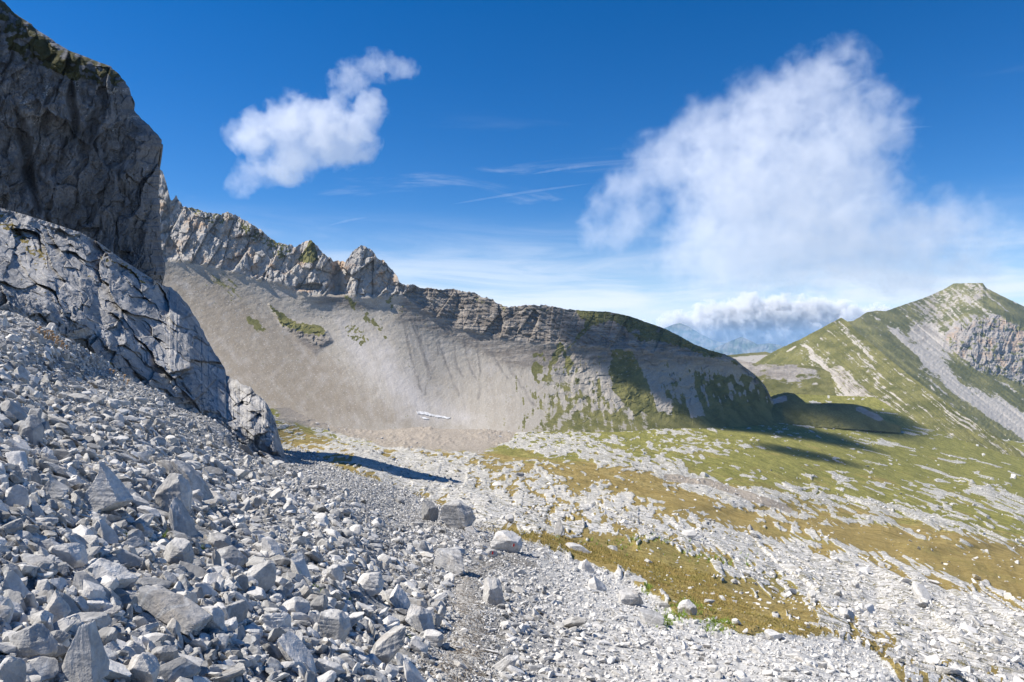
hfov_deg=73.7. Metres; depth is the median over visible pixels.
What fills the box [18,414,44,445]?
scree block
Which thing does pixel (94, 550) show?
scree block
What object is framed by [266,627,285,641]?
scree block
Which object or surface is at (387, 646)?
boulder
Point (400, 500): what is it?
boulder
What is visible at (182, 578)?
scree block
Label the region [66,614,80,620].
scree block
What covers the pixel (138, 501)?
scree block
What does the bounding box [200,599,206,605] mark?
scree block
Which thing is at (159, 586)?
scree block
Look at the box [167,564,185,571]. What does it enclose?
scree block
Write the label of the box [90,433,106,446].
scree block
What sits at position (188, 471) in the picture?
boulder
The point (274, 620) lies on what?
scree block
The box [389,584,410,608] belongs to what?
boulder
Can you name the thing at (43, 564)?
scree block
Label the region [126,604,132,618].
scree block
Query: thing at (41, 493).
scree block
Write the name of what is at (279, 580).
scree block
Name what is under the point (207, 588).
scree block
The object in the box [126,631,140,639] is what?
scree block
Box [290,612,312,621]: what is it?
scree block
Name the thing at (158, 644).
scree block
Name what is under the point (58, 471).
scree block
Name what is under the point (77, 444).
scree block
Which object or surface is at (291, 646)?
boulder
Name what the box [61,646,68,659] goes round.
scree block
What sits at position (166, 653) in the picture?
boulder
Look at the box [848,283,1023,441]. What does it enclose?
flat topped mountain
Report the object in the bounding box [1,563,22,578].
scree block
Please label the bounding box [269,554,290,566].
scree block
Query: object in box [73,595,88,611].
scree block
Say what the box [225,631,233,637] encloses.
scree block
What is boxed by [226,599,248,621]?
scree block
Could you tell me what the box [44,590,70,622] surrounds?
boulder
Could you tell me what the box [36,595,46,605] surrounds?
scree block
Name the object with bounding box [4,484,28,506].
boulder
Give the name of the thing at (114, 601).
scree block
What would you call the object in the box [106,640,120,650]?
scree block
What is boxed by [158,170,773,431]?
cirque ridge mountain
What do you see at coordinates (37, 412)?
scree block
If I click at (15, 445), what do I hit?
scree block
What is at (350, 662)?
scree block
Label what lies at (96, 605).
scree block
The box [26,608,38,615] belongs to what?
scree block
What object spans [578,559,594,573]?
boulder
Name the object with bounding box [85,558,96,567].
scree block
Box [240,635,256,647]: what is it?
scree block
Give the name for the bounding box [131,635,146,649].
scree block
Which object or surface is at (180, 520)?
boulder
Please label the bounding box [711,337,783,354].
distant range
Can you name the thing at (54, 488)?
boulder
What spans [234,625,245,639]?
scree block
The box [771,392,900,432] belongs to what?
knoll hill
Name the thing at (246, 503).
scree block
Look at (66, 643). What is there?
scree block
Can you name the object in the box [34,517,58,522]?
scree block
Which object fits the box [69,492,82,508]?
scree block
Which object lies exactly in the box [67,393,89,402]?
scree block
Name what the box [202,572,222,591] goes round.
scree block
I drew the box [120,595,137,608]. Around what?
scree block
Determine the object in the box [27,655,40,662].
scree block
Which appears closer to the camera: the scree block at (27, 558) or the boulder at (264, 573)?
the scree block at (27, 558)
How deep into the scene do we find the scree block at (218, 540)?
8.34 m
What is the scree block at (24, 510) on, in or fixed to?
on the ground at (732, 462)
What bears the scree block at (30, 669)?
on the ground at (732, 462)
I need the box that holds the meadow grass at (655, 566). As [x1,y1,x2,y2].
[474,526,822,634]
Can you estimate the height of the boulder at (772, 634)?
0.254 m
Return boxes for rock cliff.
[0,0,287,461]
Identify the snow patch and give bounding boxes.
[416,411,449,418]
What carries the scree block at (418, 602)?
on the ground at (732, 462)
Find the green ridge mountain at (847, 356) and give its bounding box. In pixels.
[756,318,1023,457]
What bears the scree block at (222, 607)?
on the ground at (732, 462)
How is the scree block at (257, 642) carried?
on the ground at (732, 462)
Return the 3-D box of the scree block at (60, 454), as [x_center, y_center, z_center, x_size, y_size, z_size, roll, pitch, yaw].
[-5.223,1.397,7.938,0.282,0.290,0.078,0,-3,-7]
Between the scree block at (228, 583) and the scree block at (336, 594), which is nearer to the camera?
the scree block at (228, 583)
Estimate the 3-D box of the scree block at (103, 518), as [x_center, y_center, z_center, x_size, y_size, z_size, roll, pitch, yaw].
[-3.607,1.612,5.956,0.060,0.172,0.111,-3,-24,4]
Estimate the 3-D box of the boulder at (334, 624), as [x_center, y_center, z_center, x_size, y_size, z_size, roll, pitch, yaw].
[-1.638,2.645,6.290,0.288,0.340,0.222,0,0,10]
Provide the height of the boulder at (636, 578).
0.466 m
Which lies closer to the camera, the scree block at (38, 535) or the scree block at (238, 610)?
the scree block at (38, 535)
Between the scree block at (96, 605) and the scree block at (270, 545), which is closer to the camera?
the scree block at (96, 605)
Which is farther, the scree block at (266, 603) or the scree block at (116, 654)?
the scree block at (266, 603)
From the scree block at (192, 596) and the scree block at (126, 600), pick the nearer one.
the scree block at (126, 600)
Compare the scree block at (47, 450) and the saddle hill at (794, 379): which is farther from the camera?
the saddle hill at (794, 379)
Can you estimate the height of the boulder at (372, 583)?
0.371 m
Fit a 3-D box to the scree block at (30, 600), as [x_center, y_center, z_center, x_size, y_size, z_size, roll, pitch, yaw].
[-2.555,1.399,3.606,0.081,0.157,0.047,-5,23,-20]
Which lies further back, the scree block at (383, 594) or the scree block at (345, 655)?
the scree block at (383, 594)
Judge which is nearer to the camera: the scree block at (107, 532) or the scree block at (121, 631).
the scree block at (121, 631)
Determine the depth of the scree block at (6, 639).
3.07 m
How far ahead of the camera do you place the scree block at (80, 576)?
4.19 m
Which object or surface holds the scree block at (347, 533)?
on the ground at (732, 462)
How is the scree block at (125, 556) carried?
on the ground at (732, 462)
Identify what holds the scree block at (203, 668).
on the ground at (732, 462)
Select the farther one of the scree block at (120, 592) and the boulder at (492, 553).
the boulder at (492, 553)
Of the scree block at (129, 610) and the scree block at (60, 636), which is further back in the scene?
the scree block at (129, 610)
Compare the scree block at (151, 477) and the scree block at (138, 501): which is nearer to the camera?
the scree block at (138, 501)
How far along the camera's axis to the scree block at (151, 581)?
5.01 m
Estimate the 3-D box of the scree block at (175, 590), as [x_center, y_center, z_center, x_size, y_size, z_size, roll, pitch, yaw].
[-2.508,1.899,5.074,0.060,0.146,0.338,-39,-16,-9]
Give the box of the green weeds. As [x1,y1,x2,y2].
[123,530,750,636]
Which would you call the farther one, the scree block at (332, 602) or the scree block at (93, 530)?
the scree block at (332, 602)
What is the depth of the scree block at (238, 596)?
5.78 m
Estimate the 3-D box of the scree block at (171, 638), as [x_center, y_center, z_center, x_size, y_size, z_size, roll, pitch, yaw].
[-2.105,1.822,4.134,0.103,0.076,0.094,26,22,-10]
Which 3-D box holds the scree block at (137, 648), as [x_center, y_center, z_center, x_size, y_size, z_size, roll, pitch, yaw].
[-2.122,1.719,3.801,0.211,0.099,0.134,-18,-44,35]
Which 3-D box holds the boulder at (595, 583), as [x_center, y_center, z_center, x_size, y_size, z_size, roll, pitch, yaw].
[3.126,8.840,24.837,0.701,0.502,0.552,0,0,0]
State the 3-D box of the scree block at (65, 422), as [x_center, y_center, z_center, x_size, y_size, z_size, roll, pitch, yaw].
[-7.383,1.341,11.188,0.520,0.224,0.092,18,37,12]
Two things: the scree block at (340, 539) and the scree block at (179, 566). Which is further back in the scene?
the scree block at (340, 539)
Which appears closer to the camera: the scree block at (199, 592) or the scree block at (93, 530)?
the scree block at (199, 592)
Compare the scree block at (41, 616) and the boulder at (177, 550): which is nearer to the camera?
the scree block at (41, 616)
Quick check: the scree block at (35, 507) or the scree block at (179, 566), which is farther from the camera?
the scree block at (179, 566)
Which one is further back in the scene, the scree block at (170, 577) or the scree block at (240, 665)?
the scree block at (170, 577)
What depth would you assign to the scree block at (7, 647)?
3.01 m
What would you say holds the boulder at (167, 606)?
on the ground at (732, 462)
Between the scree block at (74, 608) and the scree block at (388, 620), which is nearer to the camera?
the scree block at (74, 608)
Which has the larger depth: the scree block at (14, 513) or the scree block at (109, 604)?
the scree block at (14, 513)
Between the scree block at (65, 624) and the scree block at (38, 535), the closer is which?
the scree block at (65, 624)
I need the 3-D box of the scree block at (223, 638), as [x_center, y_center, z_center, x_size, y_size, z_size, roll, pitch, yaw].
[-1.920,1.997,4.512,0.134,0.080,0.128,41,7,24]
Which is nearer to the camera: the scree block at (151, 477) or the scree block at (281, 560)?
the scree block at (281, 560)
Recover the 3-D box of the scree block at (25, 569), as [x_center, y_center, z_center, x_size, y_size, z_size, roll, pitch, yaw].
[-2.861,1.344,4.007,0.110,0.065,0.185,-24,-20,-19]
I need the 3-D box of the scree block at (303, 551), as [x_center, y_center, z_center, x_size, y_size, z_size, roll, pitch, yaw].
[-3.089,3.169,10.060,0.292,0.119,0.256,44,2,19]
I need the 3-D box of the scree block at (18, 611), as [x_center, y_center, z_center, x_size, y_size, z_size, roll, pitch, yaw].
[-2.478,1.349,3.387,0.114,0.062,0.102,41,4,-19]
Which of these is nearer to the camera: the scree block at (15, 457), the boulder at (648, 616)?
the scree block at (15, 457)
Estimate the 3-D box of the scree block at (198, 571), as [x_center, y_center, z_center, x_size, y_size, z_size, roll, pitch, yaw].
[-2.747,2.016,5.891,0.371,0.056,0.180,29,23,13]
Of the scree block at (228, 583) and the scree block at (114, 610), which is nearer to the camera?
the scree block at (114, 610)
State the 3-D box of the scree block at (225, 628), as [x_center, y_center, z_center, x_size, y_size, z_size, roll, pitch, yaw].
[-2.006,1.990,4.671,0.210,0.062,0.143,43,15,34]
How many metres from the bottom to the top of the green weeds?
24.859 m
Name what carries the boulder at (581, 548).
on the ground at (732, 462)
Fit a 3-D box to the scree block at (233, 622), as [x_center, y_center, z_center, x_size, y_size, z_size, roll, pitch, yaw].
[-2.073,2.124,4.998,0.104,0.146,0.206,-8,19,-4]
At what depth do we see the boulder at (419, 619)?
9.19 m
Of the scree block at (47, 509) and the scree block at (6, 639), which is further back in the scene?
the scree block at (47, 509)
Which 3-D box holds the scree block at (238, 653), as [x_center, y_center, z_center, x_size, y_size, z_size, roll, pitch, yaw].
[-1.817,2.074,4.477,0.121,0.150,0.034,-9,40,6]
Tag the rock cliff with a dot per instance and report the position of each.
(82, 261)
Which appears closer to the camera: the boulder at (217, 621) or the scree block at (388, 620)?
the boulder at (217, 621)
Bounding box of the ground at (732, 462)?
[0,312,1023,681]
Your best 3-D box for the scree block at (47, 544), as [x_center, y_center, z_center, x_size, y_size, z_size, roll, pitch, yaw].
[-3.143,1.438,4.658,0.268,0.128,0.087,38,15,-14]
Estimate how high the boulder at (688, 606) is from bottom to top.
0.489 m
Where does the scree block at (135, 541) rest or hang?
on the ground at (732, 462)
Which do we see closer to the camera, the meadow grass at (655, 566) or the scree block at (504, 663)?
the scree block at (504, 663)
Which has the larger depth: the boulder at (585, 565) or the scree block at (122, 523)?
the boulder at (585, 565)
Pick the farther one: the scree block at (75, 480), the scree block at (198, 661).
the scree block at (75, 480)
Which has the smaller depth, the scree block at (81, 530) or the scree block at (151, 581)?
the scree block at (151, 581)
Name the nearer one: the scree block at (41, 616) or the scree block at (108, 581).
the scree block at (41, 616)
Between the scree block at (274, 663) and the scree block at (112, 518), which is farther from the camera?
the scree block at (112, 518)
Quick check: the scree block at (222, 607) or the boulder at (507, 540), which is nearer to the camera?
the scree block at (222, 607)
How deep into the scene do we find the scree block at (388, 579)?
12.52 m
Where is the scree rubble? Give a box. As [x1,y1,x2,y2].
[0,309,1023,681]
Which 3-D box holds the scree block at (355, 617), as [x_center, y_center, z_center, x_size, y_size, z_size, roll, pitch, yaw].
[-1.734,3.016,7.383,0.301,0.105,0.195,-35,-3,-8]
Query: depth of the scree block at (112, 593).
4.28 m
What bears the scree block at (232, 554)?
on the ground at (732, 462)
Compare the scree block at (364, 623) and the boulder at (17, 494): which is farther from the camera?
the scree block at (364, 623)
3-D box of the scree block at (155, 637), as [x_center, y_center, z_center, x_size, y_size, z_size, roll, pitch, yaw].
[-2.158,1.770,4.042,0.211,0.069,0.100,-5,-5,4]
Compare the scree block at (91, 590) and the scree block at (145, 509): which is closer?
the scree block at (91, 590)
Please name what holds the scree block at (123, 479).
on the ground at (732, 462)
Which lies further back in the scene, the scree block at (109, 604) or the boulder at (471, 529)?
the boulder at (471, 529)
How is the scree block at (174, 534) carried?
on the ground at (732, 462)
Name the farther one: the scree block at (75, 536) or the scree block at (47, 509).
the scree block at (47, 509)
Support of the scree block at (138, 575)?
on the ground at (732, 462)
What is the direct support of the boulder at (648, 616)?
on the ground at (732, 462)
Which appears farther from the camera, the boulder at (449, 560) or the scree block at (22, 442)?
the boulder at (449, 560)
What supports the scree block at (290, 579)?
on the ground at (732, 462)
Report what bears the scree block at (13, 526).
on the ground at (732, 462)
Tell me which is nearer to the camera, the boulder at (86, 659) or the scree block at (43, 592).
the boulder at (86, 659)
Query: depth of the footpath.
9.36 m
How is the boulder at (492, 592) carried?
on the ground at (732, 462)
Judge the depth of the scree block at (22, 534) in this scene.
4.53 m
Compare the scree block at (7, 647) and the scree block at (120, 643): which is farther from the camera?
the scree block at (120, 643)
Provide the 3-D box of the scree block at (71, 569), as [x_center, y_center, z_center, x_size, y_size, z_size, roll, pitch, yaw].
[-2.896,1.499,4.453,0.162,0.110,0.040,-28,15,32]
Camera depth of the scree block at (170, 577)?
5.28 m
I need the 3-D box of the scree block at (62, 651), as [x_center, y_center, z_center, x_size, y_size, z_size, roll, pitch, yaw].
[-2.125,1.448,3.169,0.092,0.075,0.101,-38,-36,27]
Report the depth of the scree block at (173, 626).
4.27 m
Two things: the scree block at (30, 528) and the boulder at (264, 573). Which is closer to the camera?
the scree block at (30, 528)
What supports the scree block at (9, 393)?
on the ground at (732, 462)
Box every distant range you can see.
[664,323,724,349]
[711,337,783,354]
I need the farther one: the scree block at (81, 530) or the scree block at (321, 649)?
the scree block at (321, 649)
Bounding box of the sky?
[2,0,1023,345]
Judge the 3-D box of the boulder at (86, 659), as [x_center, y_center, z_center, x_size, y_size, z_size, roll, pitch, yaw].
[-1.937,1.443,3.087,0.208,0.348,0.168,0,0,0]
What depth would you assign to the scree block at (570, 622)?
12.88 m
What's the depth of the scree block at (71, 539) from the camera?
5.02 m
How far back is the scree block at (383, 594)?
10.49 m
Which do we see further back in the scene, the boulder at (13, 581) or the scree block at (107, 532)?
the scree block at (107, 532)
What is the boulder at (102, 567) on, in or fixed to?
on the ground at (732, 462)
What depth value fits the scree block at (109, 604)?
4.12 m
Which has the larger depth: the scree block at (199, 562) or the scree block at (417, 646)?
the scree block at (417, 646)
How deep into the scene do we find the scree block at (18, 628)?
3.17 m
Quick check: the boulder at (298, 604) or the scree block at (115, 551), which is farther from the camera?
the boulder at (298, 604)
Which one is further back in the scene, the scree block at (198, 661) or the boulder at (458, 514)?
the boulder at (458, 514)
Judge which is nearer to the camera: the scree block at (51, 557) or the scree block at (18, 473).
the scree block at (51, 557)
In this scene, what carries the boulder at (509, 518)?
on the ground at (732, 462)
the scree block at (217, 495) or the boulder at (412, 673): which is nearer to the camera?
the boulder at (412, 673)
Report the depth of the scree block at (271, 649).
4.98 m
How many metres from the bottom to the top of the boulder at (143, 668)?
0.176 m
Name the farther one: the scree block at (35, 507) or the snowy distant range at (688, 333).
the snowy distant range at (688, 333)
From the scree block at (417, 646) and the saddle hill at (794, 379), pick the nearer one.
the scree block at (417, 646)
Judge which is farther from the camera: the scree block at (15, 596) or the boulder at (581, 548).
the boulder at (581, 548)
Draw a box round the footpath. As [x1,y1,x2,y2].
[426,560,530,681]
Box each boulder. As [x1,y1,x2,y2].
[0,656,26,681]
[2,570,29,597]
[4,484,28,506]
[9,623,57,658]
[40,477,68,499]
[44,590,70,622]
[49,543,87,568]
[61,620,109,681]
[82,463,133,511]
[86,558,138,587]
[127,654,159,681]
[137,585,212,634]
[151,645,178,662]
[153,473,192,512]
[156,460,213,500]
[163,537,194,565]
[169,497,198,541]
[201,605,224,633]
[247,559,276,592]
[277,631,316,672]
[282,596,309,614]
[290,551,310,577]
[318,609,350,641]
[326,564,343,582]
[357,572,383,596]
[370,625,405,664]
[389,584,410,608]
[395,497,404,504]
[403,657,425,681]
[405,604,434,632]
[413,541,418,547]
[422,500,438,521]
[424,629,443,647]
[434,548,463,575]
[440,500,475,529]
[465,526,477,532]
[483,577,504,605]
[486,549,497,557]
[491,530,522,552]
[505,514,513,522]
[553,518,563,535]
[565,542,590,553]
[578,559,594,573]
[588,576,606,590]
[618,588,643,605]
[627,575,644,581]
[638,607,664,625]
[677,599,696,615]
[764,629,782,639]
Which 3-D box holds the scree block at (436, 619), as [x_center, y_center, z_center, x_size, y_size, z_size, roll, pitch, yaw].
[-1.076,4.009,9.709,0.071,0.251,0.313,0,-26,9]
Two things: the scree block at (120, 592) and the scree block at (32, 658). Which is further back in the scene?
the scree block at (120, 592)
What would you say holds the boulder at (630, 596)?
on the ground at (732, 462)
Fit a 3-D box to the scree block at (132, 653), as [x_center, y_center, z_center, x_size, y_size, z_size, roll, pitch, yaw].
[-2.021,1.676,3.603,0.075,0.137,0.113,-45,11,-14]
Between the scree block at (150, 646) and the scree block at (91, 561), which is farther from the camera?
the scree block at (91, 561)
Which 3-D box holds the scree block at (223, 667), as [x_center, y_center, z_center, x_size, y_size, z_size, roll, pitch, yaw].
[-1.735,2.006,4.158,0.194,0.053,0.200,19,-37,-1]
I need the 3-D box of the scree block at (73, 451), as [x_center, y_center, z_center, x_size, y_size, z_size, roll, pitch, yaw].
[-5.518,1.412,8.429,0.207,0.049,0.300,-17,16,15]
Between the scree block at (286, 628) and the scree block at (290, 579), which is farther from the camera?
the scree block at (290, 579)
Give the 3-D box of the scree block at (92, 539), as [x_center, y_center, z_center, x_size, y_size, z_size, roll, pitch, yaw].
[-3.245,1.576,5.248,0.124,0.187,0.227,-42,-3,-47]
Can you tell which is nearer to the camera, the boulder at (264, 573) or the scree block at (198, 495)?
the boulder at (264, 573)
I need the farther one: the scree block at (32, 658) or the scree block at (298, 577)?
the scree block at (298, 577)
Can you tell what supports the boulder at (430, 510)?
on the ground at (732, 462)
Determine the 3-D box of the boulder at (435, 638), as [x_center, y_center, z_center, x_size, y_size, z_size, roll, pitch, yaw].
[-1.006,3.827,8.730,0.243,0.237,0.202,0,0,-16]
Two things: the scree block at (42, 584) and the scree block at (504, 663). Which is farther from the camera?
the scree block at (504, 663)
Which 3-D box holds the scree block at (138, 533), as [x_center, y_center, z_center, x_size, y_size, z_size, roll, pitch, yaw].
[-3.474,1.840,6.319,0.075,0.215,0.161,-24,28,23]
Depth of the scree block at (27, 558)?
4.14 m
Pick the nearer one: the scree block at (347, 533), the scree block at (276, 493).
the scree block at (347, 533)
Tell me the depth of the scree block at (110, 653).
3.35 m
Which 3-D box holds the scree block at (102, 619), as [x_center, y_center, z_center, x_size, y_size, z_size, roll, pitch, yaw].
[-2.408,1.592,3.857,0.150,0.087,0.292,18,-5,46]
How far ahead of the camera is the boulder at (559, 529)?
47.50 m
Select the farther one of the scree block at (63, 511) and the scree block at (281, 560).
the scree block at (281, 560)
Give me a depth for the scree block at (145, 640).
3.98 m
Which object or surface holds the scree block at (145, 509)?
on the ground at (732, 462)
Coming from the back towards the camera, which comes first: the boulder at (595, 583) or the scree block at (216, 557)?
the boulder at (595, 583)
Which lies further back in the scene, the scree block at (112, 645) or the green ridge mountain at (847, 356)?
the green ridge mountain at (847, 356)
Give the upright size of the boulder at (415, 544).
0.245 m
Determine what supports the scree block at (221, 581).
on the ground at (732, 462)
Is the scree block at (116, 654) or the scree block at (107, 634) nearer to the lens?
the scree block at (116, 654)
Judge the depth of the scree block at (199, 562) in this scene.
6.47 m
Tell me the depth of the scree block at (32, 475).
6.09 m
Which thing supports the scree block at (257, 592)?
on the ground at (732, 462)
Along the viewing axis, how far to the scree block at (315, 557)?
10.08 m
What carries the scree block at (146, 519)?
on the ground at (732, 462)
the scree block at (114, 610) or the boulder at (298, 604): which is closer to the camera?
the scree block at (114, 610)
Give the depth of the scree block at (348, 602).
7.98 m
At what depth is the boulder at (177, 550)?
6.11 m
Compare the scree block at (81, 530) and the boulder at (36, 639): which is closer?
the boulder at (36, 639)
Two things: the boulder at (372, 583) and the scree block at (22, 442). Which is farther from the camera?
the boulder at (372, 583)
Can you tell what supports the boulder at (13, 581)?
on the ground at (732, 462)
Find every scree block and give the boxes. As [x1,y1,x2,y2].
[0,400,27,420]
[0,439,28,454]
[0,518,22,535]
[0,642,16,653]
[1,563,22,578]
[1,636,9,642]
[2,630,15,637]
[3,389,16,397]
[3,589,26,613]
[5,451,27,467]
[8,510,20,516]
[10,470,22,484]
[11,602,23,620]
[12,625,22,631]
[13,437,31,453]
[15,530,32,539]
[17,506,33,516]
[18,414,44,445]
[18,564,38,574]
[19,553,53,569]
[22,469,41,484]
[23,523,38,532]
[24,593,38,609]
[26,545,49,554]
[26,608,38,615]
[26,663,34,673]
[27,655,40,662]
[28,408,41,420]
[29,498,45,516]
[30,610,53,625]
[31,532,42,541]
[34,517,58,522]
[34,560,57,569]
[35,578,49,590]
[36,490,45,497]
[36,539,59,549]
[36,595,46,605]
[37,547,48,556]
[37,590,47,595]
[38,447,53,457]
[42,505,55,515]
[43,461,69,477]
[44,617,53,631]
[47,414,73,432]
[47,555,54,560]
[47,590,79,616]
[51,630,70,642]
[52,643,67,657]
[53,448,74,460]
[53,617,75,632]
[57,508,73,526]
[57,562,68,575]
[61,638,69,646]
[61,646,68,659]
[63,533,79,542]
[64,436,83,446]
[64,532,87,546]
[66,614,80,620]
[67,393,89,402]
[67,475,83,486]
[67,563,76,571]
[68,448,76,453]
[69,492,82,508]
[72,524,93,535]
[73,571,109,600]
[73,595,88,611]
[75,422,90,432]
[75,518,88,526]
[76,612,111,629]
[78,579,105,598]
[81,535,99,550]
[82,567,92,572]
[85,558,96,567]
[86,546,101,556]
[87,525,97,534]
[87,598,105,611]
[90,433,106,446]
[92,516,105,525]
[92,521,98,530]
[93,517,118,544]
[96,575,118,589]
[98,627,117,645]
[99,599,112,611]
[101,514,112,524]
[104,605,121,616]
[104,647,115,661]
[106,514,120,521]
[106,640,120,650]
[107,588,120,599]
[107,597,121,606]
[109,520,127,527]
[109,549,142,567]
[110,549,124,553]
[111,650,118,660]
[113,588,129,596]
[115,474,131,481]
[116,639,127,647]
[116,650,129,656]
[117,627,125,635]
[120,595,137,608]
[121,536,145,547]
[121,646,136,657]
[126,591,137,595]
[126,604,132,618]
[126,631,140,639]
[126,640,144,653]
[127,529,144,541]
[128,573,140,585]
[131,494,148,505]
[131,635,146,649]
[135,514,154,525]
[136,577,171,588]
[137,505,160,516]
[138,635,149,647]
[139,622,158,631]
[141,470,161,486]
[144,632,166,642]
[145,641,162,651]
[147,640,155,652]
[152,584,169,590]
[160,570,177,586]
[165,634,175,643]
[166,531,192,541]
[166,618,180,637]
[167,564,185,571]
[170,588,181,592]
[176,591,197,603]
[178,574,188,589]
[178,653,202,667]
[179,561,207,581]
[191,587,204,597]
[193,489,203,501]
[193,558,205,568]
[194,582,217,597]
[199,660,207,676]
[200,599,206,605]
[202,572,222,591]
[207,532,230,548]
[211,491,226,505]
[211,549,221,565]
[214,602,228,620]
[214,633,228,650]
[214,664,242,676]
[216,545,248,566]
[217,576,224,592]
[223,624,231,642]
[224,579,237,589]
[224,617,237,631]
[224,650,242,658]
[225,624,233,632]
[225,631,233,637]
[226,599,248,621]
[233,590,252,611]
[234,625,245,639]
[235,662,246,673]
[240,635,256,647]
[241,497,249,511]
[246,556,265,565]
[246,586,265,599]
[246,633,261,645]
[259,612,291,628]
[261,536,284,556]
[261,600,277,612]
[261,642,282,659]
[265,657,281,670]
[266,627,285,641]
[269,488,281,499]
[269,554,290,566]
[272,556,290,566]
[275,576,294,592]
[280,626,295,634]
[283,576,296,583]
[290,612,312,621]
[294,574,306,581]
[295,548,310,562]
[296,629,302,641]
[304,551,323,563]
[307,612,319,623]
[310,595,328,611]
[315,644,327,654]
[315,658,345,674]
[328,597,336,606]
[330,590,341,599]
[337,529,355,539]
[338,536,351,546]
[338,653,352,657]
[340,599,355,611]
[341,657,354,669]
[349,611,363,626]
[356,601,373,613]
[360,619,376,634]
[368,620,374,636]
[378,590,392,604]
[382,575,393,585]
[382,615,399,626]
[408,597,424,607]
[410,638,427,655]
[433,613,439,627]
[491,655,517,671]
[561,616,587,627]
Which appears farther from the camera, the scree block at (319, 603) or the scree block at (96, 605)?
the scree block at (319, 603)
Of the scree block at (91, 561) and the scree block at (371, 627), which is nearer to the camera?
the scree block at (91, 561)
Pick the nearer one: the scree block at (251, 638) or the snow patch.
the scree block at (251, 638)
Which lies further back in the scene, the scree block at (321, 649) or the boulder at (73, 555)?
the scree block at (321, 649)
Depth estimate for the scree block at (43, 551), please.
4.32 m
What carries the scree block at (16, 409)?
on the ground at (732, 462)
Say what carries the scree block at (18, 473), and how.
on the ground at (732, 462)
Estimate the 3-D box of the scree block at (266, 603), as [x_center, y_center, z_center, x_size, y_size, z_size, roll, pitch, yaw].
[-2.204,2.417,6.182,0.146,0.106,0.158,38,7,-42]
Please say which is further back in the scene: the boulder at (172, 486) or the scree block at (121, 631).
the boulder at (172, 486)
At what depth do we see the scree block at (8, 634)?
3.11 m
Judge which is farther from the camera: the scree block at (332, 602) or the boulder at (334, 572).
the boulder at (334, 572)
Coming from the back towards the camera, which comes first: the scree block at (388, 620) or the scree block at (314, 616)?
the scree block at (388, 620)
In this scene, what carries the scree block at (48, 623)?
on the ground at (732, 462)
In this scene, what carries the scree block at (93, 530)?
on the ground at (732, 462)
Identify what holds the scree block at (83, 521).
on the ground at (732, 462)
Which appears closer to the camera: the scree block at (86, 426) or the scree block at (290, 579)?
the scree block at (290, 579)
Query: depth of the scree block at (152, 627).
4.14 m
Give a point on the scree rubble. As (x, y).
(386, 499)
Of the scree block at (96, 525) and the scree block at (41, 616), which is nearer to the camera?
the scree block at (41, 616)
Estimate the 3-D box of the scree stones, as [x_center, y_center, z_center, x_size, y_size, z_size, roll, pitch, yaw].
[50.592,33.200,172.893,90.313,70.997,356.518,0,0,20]
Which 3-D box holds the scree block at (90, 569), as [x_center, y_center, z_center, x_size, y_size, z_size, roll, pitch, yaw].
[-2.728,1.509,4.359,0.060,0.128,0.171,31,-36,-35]
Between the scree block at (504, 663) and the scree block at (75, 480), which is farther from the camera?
the scree block at (504, 663)
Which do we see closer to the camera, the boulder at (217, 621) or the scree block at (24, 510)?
the boulder at (217, 621)
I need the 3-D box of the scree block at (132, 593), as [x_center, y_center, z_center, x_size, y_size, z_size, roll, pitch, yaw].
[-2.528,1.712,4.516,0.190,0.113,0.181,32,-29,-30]
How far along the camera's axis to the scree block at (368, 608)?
8.36 m
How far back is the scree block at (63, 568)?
4.26 m
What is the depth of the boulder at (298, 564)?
8.34 m
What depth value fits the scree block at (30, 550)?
4.41 m
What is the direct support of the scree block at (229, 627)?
on the ground at (732, 462)
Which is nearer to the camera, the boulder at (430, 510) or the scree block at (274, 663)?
the scree block at (274, 663)
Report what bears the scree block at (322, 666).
on the ground at (732, 462)
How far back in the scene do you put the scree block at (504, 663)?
8.30 m
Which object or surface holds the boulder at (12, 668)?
on the ground at (732, 462)
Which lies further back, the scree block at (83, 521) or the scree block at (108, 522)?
the scree block at (108, 522)
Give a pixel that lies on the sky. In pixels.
(777, 172)
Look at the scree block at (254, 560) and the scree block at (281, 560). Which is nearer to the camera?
the scree block at (254, 560)
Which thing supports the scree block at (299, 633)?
on the ground at (732, 462)
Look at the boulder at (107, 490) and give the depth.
6.87 m
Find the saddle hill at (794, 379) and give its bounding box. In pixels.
[736,359,835,395]
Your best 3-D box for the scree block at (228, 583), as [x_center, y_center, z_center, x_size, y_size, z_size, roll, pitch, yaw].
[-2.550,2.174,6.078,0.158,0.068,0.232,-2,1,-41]
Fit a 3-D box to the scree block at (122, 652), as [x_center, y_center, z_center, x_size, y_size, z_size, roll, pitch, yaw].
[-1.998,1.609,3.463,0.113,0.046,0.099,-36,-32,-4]
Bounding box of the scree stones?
[0,311,1023,681]
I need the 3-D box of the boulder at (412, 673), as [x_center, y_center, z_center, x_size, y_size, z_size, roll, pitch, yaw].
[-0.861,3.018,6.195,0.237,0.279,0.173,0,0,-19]

